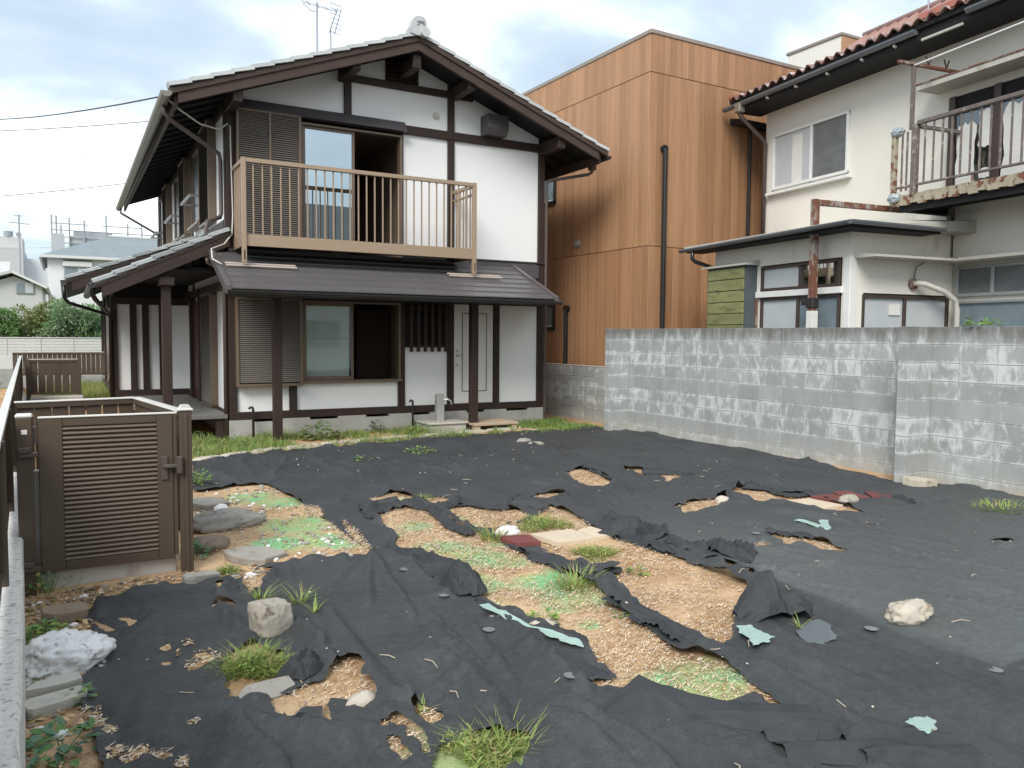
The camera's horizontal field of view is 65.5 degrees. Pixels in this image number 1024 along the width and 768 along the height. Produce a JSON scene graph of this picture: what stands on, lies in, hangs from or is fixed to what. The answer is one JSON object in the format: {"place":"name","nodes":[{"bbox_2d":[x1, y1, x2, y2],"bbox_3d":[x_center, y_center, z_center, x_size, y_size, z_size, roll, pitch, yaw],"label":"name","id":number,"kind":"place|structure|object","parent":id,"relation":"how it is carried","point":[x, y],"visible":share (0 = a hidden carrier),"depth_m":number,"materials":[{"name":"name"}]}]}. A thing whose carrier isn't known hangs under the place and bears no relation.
{"place":"outdoors","nodes":[
{"label":"outdoors","id":0,"kind":"place"},
{"bbox_2d":[0,388,603,459],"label":"soil yard","id":1,"kind":"structure","parent":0,"point":[200,426],"depth_m":13.84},
{"bbox_2d":[25,359,81,400],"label":"garden gate","id":2,"kind":"structure","parent":1,"relation":"on","point":[31,375],"depth_m":15.29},
{"bbox_2d":[30,395,82,410],"bbox_3d":[-8.479,0.436,14.853,0.850,0.420,0.400,-1,4,-29],"label":"concrete step","id":3,"kind":"object","parent":1,"relation":"on","point":[54,397],"visible":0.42,"depth_m":14.72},
{"bbox_2d":[23,375,104,388],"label":"concrete kerb","id":4,"kind":"structure","parent":1,"relation":"on","point":[90,377],"depth_m":19.06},
{"bbox_2d":[12,352,104,375],"bbox_3d":[-10.478,-0.492,18.954,2.420,0.546,0.072,-1,4,-29],"label":"board fence","id":5,"kind":"object","parent":4,"relation":"on","point":[88,361],"visible":0.51,"depth_m":18.96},
{"bbox_2d":[38,377,109,398],"bbox_3d":[-9.446,0.064,17.500,1.903,0.407,4.138,-1,4,-29],"label":"grass yard","id":6,"kind":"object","parent":1,"relation":"on","point":[91,389],"depth_m":16.77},
{"bbox_2d":[299,420,340,439],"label":"weed","id":7,"kind":"object","parent":1,"relation":"on","point":[303,430],"visible":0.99,"depth_m":12.22,"materials":[{"name":"green plant"}]},
{"bbox_2d":[60,16,611,441],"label":"house","id":8,"kind":"structure","parent":1,"relation":"on","point":[350,236],"depth_m":13.10,"materials":[{"name":"paint"}]},
{"bbox_2d":[0,96,157,119],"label":"power line","id":9,"kind":"object","parent":8,"relation":"attached to","point":[86,109],"visible":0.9,"depth_m":13.56,"materials":[{"name":"metal"}]},
{"bbox_2d":[164,176,178,242],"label":"window","id":10,"kind":"structure","parent":8,"relation":"in","point":[176,215],"depth_m":17.03,"materials":[{"name":"grey metal"}]},
{"bbox_2d":[180,148,198,231],"bbox_3d":[-5.698,-3.494,14.176,0.278,1.390,1.350,-1,4,-29],"label":"window","id":11,"kind":"structure","parent":8,"relation":"in","point":[194,227],"depth_m":14.53,"materials":[{"name":"grey metal"}]},
{"bbox_2d":[193,301,198,397],"bbox_3d":[-5.784,-0.635,14.686,0.060,1.780,0.900,-1,4,-29],"label":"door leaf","id":12,"kind":"structure","parent":8,"relation":"in","point":[195,334],"depth_m":14.81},
{"bbox_2d":[302,0,341,50],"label":"tv antenna","id":13,"kind":"object","parent":8,"relation":"attached to","point":[328,9],"visible":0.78,"depth_m":13.89,"materials":[{"name":"metal"}]},
{"bbox_2d":[301,122,401,243],"bbox_3d":[-2.586,-3.162,12.884,1.720,1.880,0.175,-1,4,-29],"label":"window","id":14,"kind":"structure","parent":8,"relation":"in","point":[321,145],"depth_m":12.71,"materials":[{"name":"brown metal"}]},
{"bbox_2d":[303,300,401,383],"bbox_3d":[-2.620,-0.686,13.025,1.695,1.320,0.175,-1,4,-29],"label":"window","id":15,"kind":"structure","parent":8,"relation":"in","point":[326,337],"depth_m":12.90,"materials":[{"name":"glass"}]},
{"bbox_2d":[405,303,449,351],"bbox_3d":[-1.455,-0.966,13.629,0.820,0.825,0.170,-1,4,-29],"label":"lattice window","id":16,"kind":"structure","parent":8,"relation":"in","point":[426,325],"depth_m":13.61,"materials":[{"name":"brown wood"}]},
{"bbox_2d":[454,304,493,403],"bbox_3d":[-0.666,-0.531,14.109,0.787,1.740,0.113,-1,4,-29],"label":"door","id":17,"kind":"structure","parent":8,"relation":"in","point":[461,311],"depth_m":14.09,"materials":[{"name":"wood"}]},
{"bbox_2d":[192,422,509,458],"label":"grass","id":18,"kind":"structure","parent":1,"relation":"on","point":[348,434],"depth_m":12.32,"materials":[{"name":"green plant"}]},
{"bbox_2d":[414,394,468,431],"bbox_3d":[-1.202,0.491,13.469,0.740,0.650,0.640,-1,4,-29],"label":"water tap","id":19,"kind":"object","parent":1,"relation":"on","point":[442,421],"visible":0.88,"depth_m":13.38,"materials":[{"name":"grey concrete"}]},
{"bbox_2d":[459,418,518,429],"bbox_3d":[-0.432,0.728,13.743,0.840,0.195,0.740,-1,4,-29],"label":"stepping stone","id":20,"kind":"object","parent":1,"relation":"on","point":[491,422],"depth_m":13.57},
{"bbox_2d":[490,415,603,432],"bbox_3d":[0.547,0.693,14.173,1.901,0.164,2.072,-1,4,-29],"label":"grass corner","id":21,"kind":"object","parent":1,"relation":"on","point":[554,425],"depth_m":14.08,"materials":[{"name":"green plant"}]},
{"bbox_2d":[0,0,935,258],"label":"sky","id":22,"kind":"structure","parent":0,"point":[57,56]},
{"bbox_2d":[25,426,1020,767],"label":"soil","id":23,"kind":"structure","parent":0,"point":[291,702],"depth_m":5.23,"materials":[{"name":"soil"}]},
{"bbox_2d":[0,395,26,767],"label":"boundary wall","id":24,"kind":"structure","parent":23,"relation":"on","point":[12,683],"depth_m":3.27,"materials":[{"name":"concrete"}]},
{"bbox_2d":[0,356,22,604],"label":"boundary fence","id":25,"kind":"object","parent":24,"relation":"on","point":[8,413],"visible":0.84,"depth_m":5.74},
{"bbox_2d":[14,397,132,469],"bbox_3d":[-3.539,0.530,6.496,0.873,0.816,0.072,-2,4,-39],"label":"fence panel","id":26,"kind":"object","parent":24,"relation":"on","point":[76,406],"visible":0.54,"depth_m":6.44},
{"bbox_2d":[15,413,40,596],"bbox_3d":[-3.109,0.808,5.121,0.123,1.235,0.133,-1,4,-29],"label":"gate post","id":27,"kind":"object","parent":23,"relation":"on","point":[25,454],"visible":0.84,"depth_m":5.08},
{"bbox_2d":[32,411,182,572],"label":"garden gate","id":28,"kind":"structure","parent":27,"relation":"attached to","point":[108,487],"depth_m":5.34,"materials":[{"name":"metal"}]},
{"bbox_2d":[25,618,70,644],"bbox_3d":[-2.639,1.387,4.461,0.336,0.084,0.317,1,3,8],"label":"weed","id":29,"kind":"object","parent":23,"relation":"on","point":[37,628],"visible":0.59,"depth_m":4.49,"materials":[{"name":"green plant"}]},
{"bbox_2d":[25,564,82,594],"bbox_3d":[-3.020,1.268,5.196,0.389,0.195,0.371,-1,4,-24],"label":"weed","id":30,"kind":"object","parent":23,"relation":"on","point":[42,583],"visible":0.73,"depth_m":5.17,"materials":[{"name":"green plant"}]},
{"bbox_2d":[25,672,82,699],"bbox_3d":[-2.169,1.434,3.758,0.245,0.075,0.081,-3,16,-43],"label":"concrete slab","id":31,"kind":"object","parent":23,"relation":"on","point":[47,686],"depth_m":3.74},
{"bbox_2d":[25,685,87,719],"bbox_3d":[-2.076,1.456,3.627,0.102,0.076,0.266,19,15,41],"label":"concrete slab","id":32,"kind":"object","parent":23,"relation":"on","point":[51,703],"depth_m":3.60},
{"bbox_2d":[25,715,103,767],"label":"weed","id":33,"kind":"object","parent":23,"relation":"on","point":[48,730],"visible":0.89,"depth_m":3.26,"materials":[{"name":"green plant"}]},
{"bbox_2d":[25,627,115,686],"bbox_3d":[-2.318,1.419,4.085,0.376,0.291,0.539,3,4,38],"label":"rock","id":34,"kind":"object","parent":23,"relation":"on","point":[64,651],"visible":0.7,"depth_m":4.00,"materials":[{"name":"white stone"}]},
{"bbox_2d":[40,555,176,589],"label":"concrete kerb","id":35,"kind":"structure","parent":23,"relation":"on","point":[108,572],"depth_m":5.42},
{"bbox_2d":[34,469,41,566],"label":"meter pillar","id":36,"kind":"structure","parent":35,"relation":"on","point":[37,509],"depth_m":5.23,"materials":[{"name":"metal"}]},
{"bbox_2d":[25,564,270,767],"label":"leaf litter","id":37,"kind":"object","parent":23,"relation":"on","point":[85,622],"visible":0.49,"depth_m":4.86,"materials":[{"name":"brown plant"}]},
{"bbox_2d":[176,404,193,572],"bbox_3d":[-2.291,0.758,5.597,0.100,1.230,0.090,-1,4,-29],"label":"gate post","id":38,"kind":"object","parent":23,"relation":"on","point":[186,487],"visible":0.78,"depth_m":5.56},
{"bbox_2d":[132,397,179,530],"bbox_3d":[-2.762,0.579,6.205,0.072,0.866,1.413,-2,4,-37],"label":"fence panel","id":39,"kind":"object","parent":38,"relation":"attached to","point":[143,405],"visible":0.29,"depth_m":6.11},
{"bbox_2d":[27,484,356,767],"bbox_3d":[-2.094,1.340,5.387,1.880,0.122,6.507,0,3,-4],"label":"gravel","id":40,"kind":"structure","parent":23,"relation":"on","point":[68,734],"depth_m":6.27,"materials":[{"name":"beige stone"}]},
{"bbox_2d":[182,570,220,583],"bbox_3d":[-2.115,1.316,5.393,0.113,0.076,0.270,9,2,32],"label":"concrete slab","id":41,"kind":"object","parent":23,"relation":"on","point":[193,578],"depth_m":5.35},
{"bbox_2d":[193,497,229,510],"bbox_3d":[-2.941,1.151,7.638,0.402,0.074,0.395,3,1,38],"label":"concrete slab","id":42,"kind":"object","parent":23,"relation":"on","point":[205,503],"depth_m":7.56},
{"bbox_2d":[194,535,230,553],"bbox_3d":[-2.344,1.253,6.172,0.258,0.157,0.288,1,4,13],"label":"stone","id":43,"kind":"object","parent":23,"relation":"on","point":[219,542],"visible":0.69,"depth_m":6.11,"materials":[{"name":"grey stone"}]},
{"bbox_2d":[193,507,266,533],"bbox_3d":[-2.470,1.187,6.834,0.702,0.239,0.352,-1,4,-29],"label":"flat stone","id":44,"kind":"object","parent":23,"relation":"on","point":[223,519],"visible":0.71,"depth_m":6.74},
{"bbox_2d":[188,632,293,684],"bbox_3d":[-1.348,1.384,4.027,0.646,0.172,0.583,3,4,37],"label":"grass tuft","id":45,"kind":"object","parent":23,"relation":"on","point":[241,666],"visible":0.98,"depth_m":4.01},
{"bbox_2d":[224,545,286,565],"bbox_3d":[-1.914,1.272,5.918,0.384,0.065,0.331,5,4,26],"label":"concrete slab","id":46,"kind":"object","parent":23,"relation":"on","point":[254,554],"depth_m":5.85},
{"bbox_2d":[192,427,516,460],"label":"soil strip","id":47,"kind":"structure","parent":23,"relation":"on","point":[313,445],"depth_m":11.57,"materials":[{"name":"soil"}]},
{"bbox_2d":[345,690,375,706],"bbox_3d":[-0.687,1.459,3.647,0.168,0.098,0.112,-1,4,-29],"label":"rock","id":48,"kind":"object","parent":23,"relation":"on","point":[363,698],"visible":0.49,"depth_m":3.62,"materials":[{"name":"stone"}]},
{"bbox_2d":[25,469,869,767],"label":"wood chips","id":49,"kind":"object","parent":23,"relation":"on","point":[429,551],"visible":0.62,"depth_m":5.11,"materials":[{"name":"beige wood"}]},
{"bbox_2d":[426,504,475,535],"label":"fabric flap","id":50,"kind":"object","parent":23,"relation":"on","point":[443,518],"visible":1,"depth_m":6.91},
{"bbox_2d":[70,469,877,767],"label":"dry straw","id":51,"kind":"object","parent":23,"relation":"on","point":[502,566],"visible":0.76,"depth_m":5.01,"materials":[{"name":"plant"}]},
{"bbox_2d":[425,717,543,767],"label":"grass tuft","id":52,"kind":"object","parent":23,"relation":"on","point":[468,753],"visible":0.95,"depth_m":3.20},
{"bbox_2d":[470,518,515,543],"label":"grass tuft","id":53,"kind":"object","parent":23,"relation":"on","point":[492,538],"visible":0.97,"depth_m":6.47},
{"bbox_2d":[442,701,548,763],"bbox_3d":[-0.002,1.423,3.209,0.477,0.150,0.407,-3,5,-44],"label":"grass tuft","id":54,"kind":"object","parent":23,"relation":"on","point":[498,733],"visible":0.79,"depth_m":3.26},
{"bbox_2d":[500,534,540,546],"bbox_3d":[0.061,1.256,6.367,0.280,0.042,0.244,0,4,-15],"label":"paver","id":55,"kind":"object","parent":23,"relation":"on","point":[524,540],"visible":0.95,"depth_m":6.33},
{"bbox_2d":[516,512,575,532],"bbox_3d":[0.269,1.196,6.887,0.657,0.114,0.546,2,4,29],"label":"grass tuft","id":56,"kind":"object","parent":23,"relation":"on","point":[546,524],"visible":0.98,"depth_m":6.88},
{"bbox_2d":[81,426,1023,767],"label":"weed fabric","id":57,"kind":"object","parent":23,"relation":"on","point":[377,600],"visible":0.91,"depth_m":4.54,"materials":[{"name":"fabric"}]},
{"bbox_2d":[41,602,87,627],"bbox_3d":[-2.644,1.369,4.706,0.135,0.095,0.252,16,7,43],"label":"concrete slab","id":58,"kind":"object","parent":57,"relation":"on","point":[68,613],"depth_m":4.68,"materials":[{"name":"concrete"}]},
{"bbox_2d":[238,675,294,699],"bbox_3d":[-1.155,1.447,3.748,0.287,0.035,0.112,1,31,-46],"label":"concrete slab","id":59,"kind":"object","parent":57,"relation":"on","point":[273,688],"depth_m":3.75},
{"bbox_2d":[247,597,293,637],"bbox_3d":[-1.363,1.325,4.505,0.171,0.219,0.220,4,5,43],"label":"rock","id":60,"kind":"object","parent":57,"relation":"on","point":[271,617],"visible":0.91,"depth_m":4.44,"materials":[{"name":"beige stone"}]},
{"bbox_2d":[274,647,323,679],"bbox_3d":[-1.049,1.381,3.962,0.182,0.124,0.266,2,4,25],"label":"fabric heap","id":61,"kind":"object","parent":57,"relation":"on","point":[305,663],"visible":0.98,"depth_m":3.92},
{"bbox_2d":[358,495,463,519],"bbox_3d":[-0.945,1.126,7.573,1.083,0.111,0.656,-1,4,-29],"label":"fabric flap","id":62,"kind":"object","parent":57,"relation":"on","point":[370,509],"visible":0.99,"depth_m":7.48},
{"bbox_2d":[386,538,454,579],"bbox_3d":[-0.650,1.250,5.838,0.334,0.090,0.990,-1,4,-29],"label":"fabric flap","id":63,"kind":"object","parent":57,"relation":"on","point":[433,564],"visible":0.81,"depth_m":5.71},
{"bbox_2d":[438,559,487,595],"bbox_3d":[-0.321,1.246,5.179,0.380,0.196,0.238,3,4,34],"label":"fabric heap","id":64,"kind":"object","parent":57,"relation":"on","point":[459,577],"visible":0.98,"depth_m":5.12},
{"bbox_2d":[458,491,552,510],"bbox_3d":[-0.065,1.134,7.620,0.780,0.058,0.984,-1,4,-22],"label":"fabric flap","id":65,"kind":"object","parent":57,"relation":"on","point":[501,506],"visible":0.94,"depth_m":7.56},
{"bbox_2d":[479,603,583,646],"bbox_3d":[0.091,1.350,4.476,0.102,0.026,0.827,-3,5,-42],"label":"fabric scrap","id":66,"kind":"object","parent":57,"relation":"on","point":[555,634],"visible":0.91,"depth_m":4.36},
{"bbox_2d":[504,543,621,572],"bbox_3d":[0.271,1.266,5.856,1.177,0.071,0.350,3,4,38],"label":"fabric flap","id":67,"kind":"object","parent":57,"relation":"on","point":[559,560],"visible":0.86,"depth_m":5.71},
{"bbox_2d":[557,648,617,677],"bbox_3d":[0.187,1.390,4.276,0.222,0.034,1.048,-1,4,-29],"label":"fabric flap","id":68,"kind":"object","parent":57,"relation":"on","point":[594,670],"visible":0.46,"depth_m":3.93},
{"bbox_2d":[597,515,652,535],"bbox_3d":[0.945,1.160,6.550,0.492,0.163,0.197,0,3,0],"label":"fabric heap","id":69,"kind":"object","parent":57,"relation":"on","point":[633,525],"visible":1,"depth_m":6.50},
{"bbox_2d":[591,510,674,554],"bbox_3d":[1.069,1.195,6.568,0.520,0.081,1.332,-1,4,-29],"label":"fabric flap","id":70,"kind":"object","parent":57,"relation":"on","point":[638,538],"visible":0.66,"depth_m":6.45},
{"bbox_2d":[601,593,704,644],"bbox_3d":[0.797,1.353,4.645,0.253,0.058,0.954,-1,4,-29],"label":"fabric flap","id":71,"kind":"object","parent":57,"relation":"on","point":[673,630],"visible":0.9,"depth_m":4.54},
{"bbox_2d":[641,468,694,474],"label":"fabric flap","id":72,"kind":"object","parent":57,"relation":"on","point":[648,471],"visible":0.99,"depth_m":9.30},
{"bbox_2d":[600,674,818,740],"bbox_3d":[0.823,1.388,3.443,0.924,0.170,0.301,1,4,11],"label":"fabric fold","id":73,"kind":"object","parent":57,"relation":"on","point":[641,695],"visible":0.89,"depth_m":3.42,"materials":[{"name":"fabric"}]},
{"bbox_2d":[663,534,758,562],"bbox_3d":[1.610,1.205,6.041,0.563,0.120,0.797,-1,4,-29],"label":"fabric flap","id":74,"kind":"object","parent":57,"relation":"on","point":[740,550],"visible":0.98,"depth_m":5.93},
{"bbox_2d":[736,624,774,644],"bbox_3d":[1.299,1.337,4.270,0.165,0.016,0.273,0,4,-13],"label":"fabric scrap","id":75,"kind":"object","parent":57,"relation":"on","point":[755,635],"visible":1,"depth_m":4.25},
{"bbox_2d":[731,570,813,621],"bbox_3d":[1.524,1.241,4.692,0.499,0.271,0.280,0,3,-7],"label":"fabric fold","id":76,"kind":"object","parent":57,"relation":"on","point":[763,595],"visible":0.97,"depth_m":4.61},
{"bbox_2d":[733,480,812,497],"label":"fabric flap","id":77,"kind":"object","parent":57,"relation":"on","point":[750,484],"visible":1,"depth_m":8.19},
{"bbox_2d":[796,619,837,644],"bbox_3d":[1.673,1.365,4.394,0.212,0.030,0.368,1,3,6],"label":"fabric scrap","id":78,"kind":"object","parent":57,"relation":"on","point":[818,631],"visible":0.97,"depth_m":4.37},
{"bbox_2d":[761,718,897,764],"bbox_3d":[1.288,1.439,3.239,0.510,0.082,0.292,0,3,-4],"label":"fabric fold","id":79,"kind":"object","parent":57,"relation":"on","point":[829,745],"visible":0.76,"depth_m":3.16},
{"bbox_2d":[884,598,933,624],"bbox_3d":[2.321,1.341,4.647,0.371,0.166,0.212,-1,4,-29],"label":"rock","id":80,"kind":"object","parent":57,"relation":"on","point":[915,611],"visible":0.82,"depth_m":4.57,"materials":[{"name":"stone"}]},
{"bbox_2d":[840,717,992,767],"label":"fabric fold","id":81,"kind":"object","parent":57,"relation":"on","point":[912,747],"visible":0.99,"depth_m":3.12,"materials":[{"name":"fabric"}]},
{"bbox_2d":[905,716,936,733],"bbox_3d":[1.699,1.398,3.277,0.158,0.017,0.126,-1,4,-29],"label":"fabric scrap","id":82,"kind":"object","parent":81,"relation":"on","point":[926,724],"visible":1,"depth_m":3.27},
{"bbox_2d":[969,497,1023,514],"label":"grass tuft","id":83,"kind":"object","parent":57,"relation":"on","point":[986,503],"visible":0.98,"depth_m":7.43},
{"bbox_2d":[531,529,593,546],"bbox_3d":[0.411,1.251,6.475,0.383,0.041,0.350,-1,4,-29],"label":"paver","id":84,"kind":"object","parent":23,"relation":"on","point":[565,537],"visible":0.95,"depth_m":6.41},
{"bbox_2d":[535,558,616,593],"bbox_3d":[0.415,1.277,5.305,0.610,0.170,0.566,-2,4,-36],"label":"grass tuft","id":85,"kind":"object","parent":23,"relation":"on","point":[580,580],"visible":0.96,"depth_m":5.35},
{"bbox_2d":[180,449,993,767],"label":"twigs","id":86,"kind":"object","parent":23,"relation":"on","point":[632,653],"visible":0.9,"depth_m":4.17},
{"bbox_2d":[567,543,620,562],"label":"grass tuft","id":87,"kind":"object","parent":23,"relation":"on","point":[596,552],"visible":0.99,"depth_m":6.01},
{"bbox_2d":[578,526,612,540],"bbox_3d":[0.676,1.240,6.599,0.201,0.043,0.318,-1,4,-29],"label":"paver","id":88,"kind":"object","parent":23,"relation":"on","point":[591,531],"visible":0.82,"depth_m":6.52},
{"bbox_2d":[604,326,1023,495],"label":"block wall","id":89,"kind":"structure","parent":23,"relation":"on","point":[942,405],"depth_m":9.79,"materials":[{"name":"concrete"}]},
{"bbox_2d":[789,498,842,509],"bbox_3d":[2.864,1.158,7.619,0.410,0.042,0.414,-1,4,-29],"label":"paver","id":90,"kind":"object","parent":23,"relation":"on","point":[822,504],"visible":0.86,"depth_m":7.59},
{"bbox_2d":[903,476,937,486],"bbox_3d":[4.375,1.052,8.524,0.370,0.095,0.162,6,5,-9],"label":"concrete slab","id":91,"kind":"object","parent":23,"relation":"on","point":[913,481],"depth_m":8.46,"materials":[{"name":"stone"}]},
{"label":"neighbour ground","id":92,"kind":"structure","parent":0,"visible":0},
{"bbox_2d":[542,363,604,423],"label":"block wall","id":93,"kind":"structure","parent":92,"relation":"on","point":[574,391],"depth_m":15.52,"materials":[{"name":"concrete"}]},
{"bbox_2d":[522,28,802,365],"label":"clad building","id":94,"kind":"structure","parent":92,"relation":"on","point":[681,169],"depth_m":15.06,"materials":[{"name":"wood"}]},
{"bbox_2d":[543,305,554,329],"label":"window","id":95,"kind":"structure","parent":94,"relation":"in","point":[550,309],"depth_m":17.15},
{"bbox_2d":[786,32,860,67],"bbox_3d":[9.268,-6.990,19.063,6.030,1.210,1.510,-1,4,-29],"label":"clad penthouse","id":96,"kind":"object","parent":94,"relation":"on","point":[812,53],"visible":0.1,"depth_m":17.41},
{"bbox_2d":[801,199,898,327],"bbox_3d":[4.817,-0.790,11.303,1.660,3.500,0.235,-1,4,-22],"label":"rusty bracket","id":97,"kind":"object","parent":92,"relation":"on","point":[811,302],"visible":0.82,"depth_m":10.89,"materials":[{"name":"metal"}]},
{"bbox_2d":[678,0,1023,327],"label":"cream house","id":98,"kind":"structure","parent":92,"relation":"on","point":[944,247],"depth_m":11.18,"materials":[{"name":"white paint"}]},
{"bbox_2d":[755,294,840,327],"bbox_3d":[4.102,-0.614,11.539,0.108,1.310,1.666,-1,4,-22],"label":"window","id":99,"kind":"structure","parent":98,"relation":"in","point":[777,312],"depth_m":11.57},
{"bbox_2d":[760,258,842,291],"bbox_3d":[4.140,-1.551,11.459,0.070,0.370,1.600,-1,4,-22],"label":"window","id":100,"kind":"structure","parent":98,"relation":"in","point":[789,276],"depth_m":11.46,"materials":[{"name":"grey glass"}]},
{"bbox_2d":[765,110,851,196],"bbox_3d":[5.122,-3.960,13.816,0.120,1.090,2.000,-1,4,-22],"label":"window","id":101,"kind":"structure","parent":98,"relation":"in","point":[820,149],"depth_m":13.72,"materials":[{"name":"glass"}]},
{"bbox_2d":[861,294,948,326],"bbox_3d":[5.431,-0.593,11.030,1.620,1.250,0.070,-1,4,-22],"label":"window","id":102,"kind":"structure","parent":98,"relation":"in","point":[915,311],"depth_m":10.99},
{"bbox_2d":[897,56,956,129],"bbox_3d":[5.807,-3.973,10.948,1.360,1.013,0.050,-1,4,-22],"label":"laundry rack","id":103,"kind":"object","parent":98,"relation":"attached to","point":[913,88],"visible":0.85,"depth_m":10.79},
{"bbox_2d":[915,21,1023,65],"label":"laundry pole","id":104,"kind":"object","parent":103,"relation":"on","point":[989,35],"visible":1,"depth_m":9.98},
{"bbox_2d":[946,76,1023,185],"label":"balcony door","id":105,"kind":"structure","parent":98,"relation":"in","point":[1008,87],"depth_m":10.73,"materials":[{"name":"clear glass"}]},
{"bbox_2d":[953,299,1023,326],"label":"window","id":106,"kind":"structure","parent":98,"relation":"in","point":[1011,311],"depth_m":10.72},
{"bbox_2d":[954,261,1023,296],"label":"window","id":107,"kind":"structure","parent":98,"relation":"in","point":[1001,278],"depth_m":10.75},
{"label":"ground","id":108,"kind":"structure","parent":0,"visible":0},
{"bbox_2d":[0,231,48,305],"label":"flat building","id":109,"kind":"structure","parent":108,"relation":"on","point":[32,269],"depth_m":49.41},
{"bbox_2d":[50,214,156,251],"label":"scaffolding","id":110,"kind":"object","parent":108,"relation":"on","point":[58,242],"visible":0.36,"depth_m":54.47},
{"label":"far ground","id":111,"kind":"structure","parent":0,"visible":0},
{"bbox_2d":[0,306,29,344],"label":"shrub","id":112,"kind":"object","parent":111,"relation":"on","point":[7,329],"visible":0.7,"depth_m":22.98,"materials":[{"name":"green plant"}]},
{"bbox_2d":[0,261,50,344],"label":"solar house","id":113,"kind":"structure","parent":111,"relation":"on","point":[17,288],"depth_m":29.39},
{"bbox_2d":[10,296,66,344],"bbox_3d":[-14.422,-1.309,24.252,1.774,2.710,1.550,-1,4,-29],"label":"shrub","id":114,"kind":"object","parent":111,"relation":"on","point":[36,317],"visible":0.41,"depth_m":23.91,"materials":[{"name":"green plant"}]},
{"bbox_2d":[0,337,101,387],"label":"siding fence","id":115,"kind":"object","parent":111,"relation":"on","point":[6,363],"visible":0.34,"depth_m":21.56,"materials":[{"name":"grey concrete"}]},
{"bbox_2d":[32,298,100,344],"bbox_3d":[-13.039,-1.238,23.697,2.209,2.656,2.066,-1,4,-29],"label":"shrub","id":116,"kind":"object","parent":111,"relation":"on","point":[67,321],"visible":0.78,"depth_m":23.25,"materials":[{"name":"green plant"}]},
{"bbox_2d":[39,235,156,344],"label":"white house","id":117,"kind":"structure","parent":111,"relation":"on","point":[59,264],"depth_m":35.81,"materials":[{"name":"paint"}]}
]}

